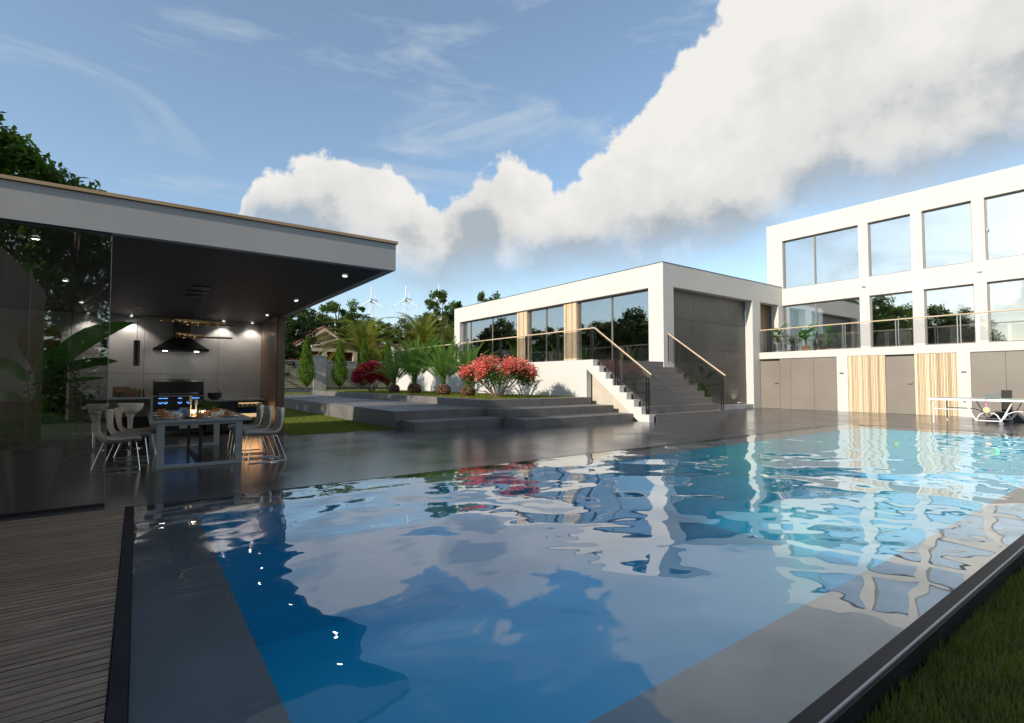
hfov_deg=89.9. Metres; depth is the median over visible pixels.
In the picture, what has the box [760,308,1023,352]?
balcony railing
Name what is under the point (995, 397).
ping pong table
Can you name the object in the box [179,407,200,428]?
cabinet doors
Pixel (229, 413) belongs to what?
pancake stack
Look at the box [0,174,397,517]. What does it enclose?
pool pavilion
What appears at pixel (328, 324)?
broadleaf tree
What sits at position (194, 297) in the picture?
bar chandelier
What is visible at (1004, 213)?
window
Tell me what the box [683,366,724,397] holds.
potted plant
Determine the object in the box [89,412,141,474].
dining chair
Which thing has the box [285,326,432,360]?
neighbour house
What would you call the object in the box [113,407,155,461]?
dining chair
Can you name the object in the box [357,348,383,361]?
palm tree
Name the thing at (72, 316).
pendant lamp
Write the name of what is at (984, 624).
grass
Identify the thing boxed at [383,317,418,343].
broadleaf tree
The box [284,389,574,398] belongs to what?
grass
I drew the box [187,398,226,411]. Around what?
table plant
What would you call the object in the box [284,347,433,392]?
garden fence
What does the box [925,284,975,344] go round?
window
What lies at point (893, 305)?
window
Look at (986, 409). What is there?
ping pong bat
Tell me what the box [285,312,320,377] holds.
broadleaf tree
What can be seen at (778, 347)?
potted plant
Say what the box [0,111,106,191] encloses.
broadleaf tree
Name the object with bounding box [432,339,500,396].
cycad
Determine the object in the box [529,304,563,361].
window
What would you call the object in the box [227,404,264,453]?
dining chair
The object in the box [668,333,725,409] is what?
stair railing
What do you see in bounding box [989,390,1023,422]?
parasol base
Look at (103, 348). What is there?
pendant lamp
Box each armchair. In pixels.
[594,346,611,359]
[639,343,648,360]
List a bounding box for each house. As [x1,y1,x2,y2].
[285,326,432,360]
[454,261,785,409]
[759,164,1023,417]
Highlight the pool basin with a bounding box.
[128,468,1023,722]
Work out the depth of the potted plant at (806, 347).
24.14 m
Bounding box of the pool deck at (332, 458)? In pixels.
[0,408,1023,521]
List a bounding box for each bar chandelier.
[153,295,222,323]
[175,286,233,326]
[176,290,232,338]
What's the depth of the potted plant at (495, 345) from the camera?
32.41 m
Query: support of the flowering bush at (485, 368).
on the lawn ground at (367, 428)
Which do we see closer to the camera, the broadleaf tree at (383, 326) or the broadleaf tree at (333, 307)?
the broadleaf tree at (333, 307)
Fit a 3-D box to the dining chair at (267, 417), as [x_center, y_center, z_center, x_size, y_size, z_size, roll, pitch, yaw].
[-4.469,1.206,8.882,0.581,0.856,0.482,2,-3,-38]
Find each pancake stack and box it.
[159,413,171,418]
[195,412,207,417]
[222,411,234,415]
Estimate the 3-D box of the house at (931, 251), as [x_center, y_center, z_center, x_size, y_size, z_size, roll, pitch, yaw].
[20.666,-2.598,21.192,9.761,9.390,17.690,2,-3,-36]
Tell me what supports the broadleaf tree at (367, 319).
on the ground at (901, 699)
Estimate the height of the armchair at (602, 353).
0.780 m
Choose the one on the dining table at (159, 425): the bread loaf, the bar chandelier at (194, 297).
the bread loaf
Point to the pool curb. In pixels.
(854, 694)
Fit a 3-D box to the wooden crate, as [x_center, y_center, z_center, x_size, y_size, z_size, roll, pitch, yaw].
[-8.160,0.632,10.810,0.420,0.208,0.070,2,-3,-36]
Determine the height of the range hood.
0.838 m
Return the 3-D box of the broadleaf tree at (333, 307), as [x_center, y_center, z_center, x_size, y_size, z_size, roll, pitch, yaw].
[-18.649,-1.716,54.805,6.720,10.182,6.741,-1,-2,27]
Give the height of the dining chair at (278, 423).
0.856 m
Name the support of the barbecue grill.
on the pool deck at (332, 458)
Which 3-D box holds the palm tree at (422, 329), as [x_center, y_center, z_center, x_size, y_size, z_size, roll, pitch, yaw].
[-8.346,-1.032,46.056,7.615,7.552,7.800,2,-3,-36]
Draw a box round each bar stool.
[78,404,108,451]
[116,403,143,449]
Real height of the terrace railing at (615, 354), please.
2.986 m
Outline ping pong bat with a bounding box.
[983,403,989,412]
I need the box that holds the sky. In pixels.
[0,0,1023,337]
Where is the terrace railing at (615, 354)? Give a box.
[395,327,651,414]
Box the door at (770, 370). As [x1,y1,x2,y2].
[760,361,780,408]
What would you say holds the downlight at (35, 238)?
attached to the pool pavilion
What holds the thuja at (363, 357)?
on the lawn ground at (367, 428)
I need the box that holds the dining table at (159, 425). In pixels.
[146,409,250,469]
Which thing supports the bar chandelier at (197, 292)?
hanging from the pool pavilion
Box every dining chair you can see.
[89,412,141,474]
[102,409,149,467]
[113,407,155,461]
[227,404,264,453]
[233,406,274,458]
[243,407,286,462]
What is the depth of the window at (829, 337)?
24.69 m
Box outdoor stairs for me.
[586,359,726,421]
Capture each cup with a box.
[174,413,182,417]
[211,412,219,416]
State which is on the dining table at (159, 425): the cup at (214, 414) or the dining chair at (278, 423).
the cup at (214, 414)
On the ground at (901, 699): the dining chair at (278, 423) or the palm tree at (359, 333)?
the palm tree at (359, 333)
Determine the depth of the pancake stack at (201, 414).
7.98 m
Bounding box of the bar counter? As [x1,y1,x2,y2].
[0,396,152,448]
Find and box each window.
[463,313,516,357]
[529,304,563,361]
[578,289,647,359]
[783,226,858,288]
[785,297,860,350]
[869,214,911,276]
[871,291,913,347]
[922,201,972,268]
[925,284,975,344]
[985,190,1023,259]
[988,278,1023,341]
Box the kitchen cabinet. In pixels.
[203,398,265,431]
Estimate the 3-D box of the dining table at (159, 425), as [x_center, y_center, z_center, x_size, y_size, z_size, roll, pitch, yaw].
[-5.611,1.281,9.029,1.330,0.720,3.030,2,-3,-36]
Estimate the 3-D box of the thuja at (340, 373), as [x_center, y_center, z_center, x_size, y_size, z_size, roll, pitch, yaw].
[-11.233,0.285,33.429,1.229,3.550,1.148,-1,-2,23]
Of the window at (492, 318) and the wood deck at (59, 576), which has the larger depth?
the window at (492, 318)
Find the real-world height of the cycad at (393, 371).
2.040 m
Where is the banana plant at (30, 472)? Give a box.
[0,314,132,508]
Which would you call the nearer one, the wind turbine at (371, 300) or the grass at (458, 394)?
the grass at (458, 394)
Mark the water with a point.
(982, 470)
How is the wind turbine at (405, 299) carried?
on the ground at (901, 699)
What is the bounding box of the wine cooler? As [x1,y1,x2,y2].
[236,401,263,425]
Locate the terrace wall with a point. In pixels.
(570, 378)
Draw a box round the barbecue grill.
[151,379,204,430]
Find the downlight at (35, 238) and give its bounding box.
[30,236,40,239]
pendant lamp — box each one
[69,302,75,362]
[100,304,108,365]
[133,307,140,365]
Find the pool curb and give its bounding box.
[105,506,1023,722]
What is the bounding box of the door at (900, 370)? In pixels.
[885,356,915,413]
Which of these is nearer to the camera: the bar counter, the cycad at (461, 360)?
the bar counter
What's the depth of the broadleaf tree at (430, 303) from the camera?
58.99 m
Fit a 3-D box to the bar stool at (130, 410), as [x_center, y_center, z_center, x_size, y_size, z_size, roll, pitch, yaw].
[-7.390,1.242,9.918,0.430,0.864,0.430,2,-3,-36]
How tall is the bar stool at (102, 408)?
0.864 m
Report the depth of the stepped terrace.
15.87 m
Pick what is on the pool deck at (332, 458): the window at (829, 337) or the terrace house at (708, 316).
the terrace house at (708, 316)
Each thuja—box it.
[296,336,316,392]
[330,339,348,389]
[356,338,369,389]
[381,339,391,389]
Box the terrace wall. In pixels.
[396,360,590,396]
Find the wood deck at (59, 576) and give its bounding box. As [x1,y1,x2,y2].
[0,508,124,722]
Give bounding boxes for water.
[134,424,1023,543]
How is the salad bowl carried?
on the kitchen cabinet
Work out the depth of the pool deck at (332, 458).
9.30 m
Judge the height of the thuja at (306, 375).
3.645 m
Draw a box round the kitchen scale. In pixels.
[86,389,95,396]
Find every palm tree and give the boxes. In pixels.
[317,316,408,360]
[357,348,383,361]
[384,311,453,355]
[431,323,453,349]
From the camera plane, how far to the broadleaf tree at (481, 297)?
66.39 m
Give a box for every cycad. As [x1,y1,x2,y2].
[368,352,405,392]
[375,334,446,393]
[404,335,465,394]
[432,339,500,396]
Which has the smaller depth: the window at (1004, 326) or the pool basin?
the pool basin
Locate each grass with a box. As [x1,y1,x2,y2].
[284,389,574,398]
[858,564,1023,722]
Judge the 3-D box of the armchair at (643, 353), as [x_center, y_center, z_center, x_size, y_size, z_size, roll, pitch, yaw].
[6.168,-0.388,22.606,0.820,0.780,0.880,2,-3,-36]
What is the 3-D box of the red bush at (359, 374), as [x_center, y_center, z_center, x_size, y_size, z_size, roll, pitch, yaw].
[-7.667,0.769,28.053,2.300,1.810,2.196,2,-3,-36]
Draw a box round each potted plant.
[483,338,504,355]
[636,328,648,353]
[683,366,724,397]
[765,324,788,351]
[784,334,809,350]
[794,324,819,350]
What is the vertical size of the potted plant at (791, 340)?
0.870 m
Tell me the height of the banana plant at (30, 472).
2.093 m
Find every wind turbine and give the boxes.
[360,284,383,325]
[393,291,418,320]
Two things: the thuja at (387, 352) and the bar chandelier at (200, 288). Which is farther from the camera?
the thuja at (387, 352)
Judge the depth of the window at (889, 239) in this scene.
22.68 m
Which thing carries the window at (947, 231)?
in the house at (931, 251)
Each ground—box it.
[105,385,1023,722]
[284,393,554,434]
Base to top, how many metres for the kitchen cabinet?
0.830 m
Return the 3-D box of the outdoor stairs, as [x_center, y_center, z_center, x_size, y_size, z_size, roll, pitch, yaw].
[5.269,0.994,18.561,4.385,2.113,2.786,2,-3,-36]
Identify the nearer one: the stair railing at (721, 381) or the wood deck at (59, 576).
the wood deck at (59, 576)
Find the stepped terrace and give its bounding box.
[284,390,632,430]
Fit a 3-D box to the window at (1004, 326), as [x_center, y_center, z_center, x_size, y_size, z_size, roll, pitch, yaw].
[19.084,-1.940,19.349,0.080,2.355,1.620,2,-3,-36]
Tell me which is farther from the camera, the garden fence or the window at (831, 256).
the garden fence
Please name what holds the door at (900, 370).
in the house at (931, 251)
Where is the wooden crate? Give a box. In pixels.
[112,386,136,396]
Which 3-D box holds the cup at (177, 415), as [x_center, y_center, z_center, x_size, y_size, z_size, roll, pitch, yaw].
[-5.180,0.842,7.954,0.130,0.074,0.128,0,-2,4]
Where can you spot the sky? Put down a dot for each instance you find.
(507, 147)
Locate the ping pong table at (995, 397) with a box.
[927,393,1023,425]
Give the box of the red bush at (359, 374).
[349,360,390,390]
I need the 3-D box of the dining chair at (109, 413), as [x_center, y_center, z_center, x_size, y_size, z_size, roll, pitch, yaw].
[-6.007,1.173,8.008,0.581,0.856,0.482,1,-3,-34]
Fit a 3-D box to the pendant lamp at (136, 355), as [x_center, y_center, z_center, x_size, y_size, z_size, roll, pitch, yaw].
[-7.894,-0.529,10.794,0.113,1.247,0.113,2,-3,-36]
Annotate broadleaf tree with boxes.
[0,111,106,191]
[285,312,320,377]
[287,307,324,351]
[297,311,344,350]
[313,299,370,341]
[350,313,394,342]
[370,319,397,342]
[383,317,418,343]
[417,289,462,360]
[475,290,500,303]
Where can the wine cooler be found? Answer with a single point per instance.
(247, 408)
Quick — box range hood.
[153,317,208,351]
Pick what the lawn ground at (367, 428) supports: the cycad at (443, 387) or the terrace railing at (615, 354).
the cycad at (443, 387)
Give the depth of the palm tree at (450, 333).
49.83 m
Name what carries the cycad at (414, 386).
on the lawn ground at (367, 428)
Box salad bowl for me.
[207,390,221,399]
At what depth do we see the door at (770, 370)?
24.36 m
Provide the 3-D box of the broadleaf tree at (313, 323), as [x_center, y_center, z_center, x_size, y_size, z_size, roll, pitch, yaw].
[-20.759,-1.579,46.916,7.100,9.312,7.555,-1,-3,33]
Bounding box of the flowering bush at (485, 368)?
[456,352,542,396]
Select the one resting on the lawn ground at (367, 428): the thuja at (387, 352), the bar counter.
the thuja at (387, 352)
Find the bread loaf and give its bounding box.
[209,408,226,414]
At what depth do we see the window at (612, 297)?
23.15 m
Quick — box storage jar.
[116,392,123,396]

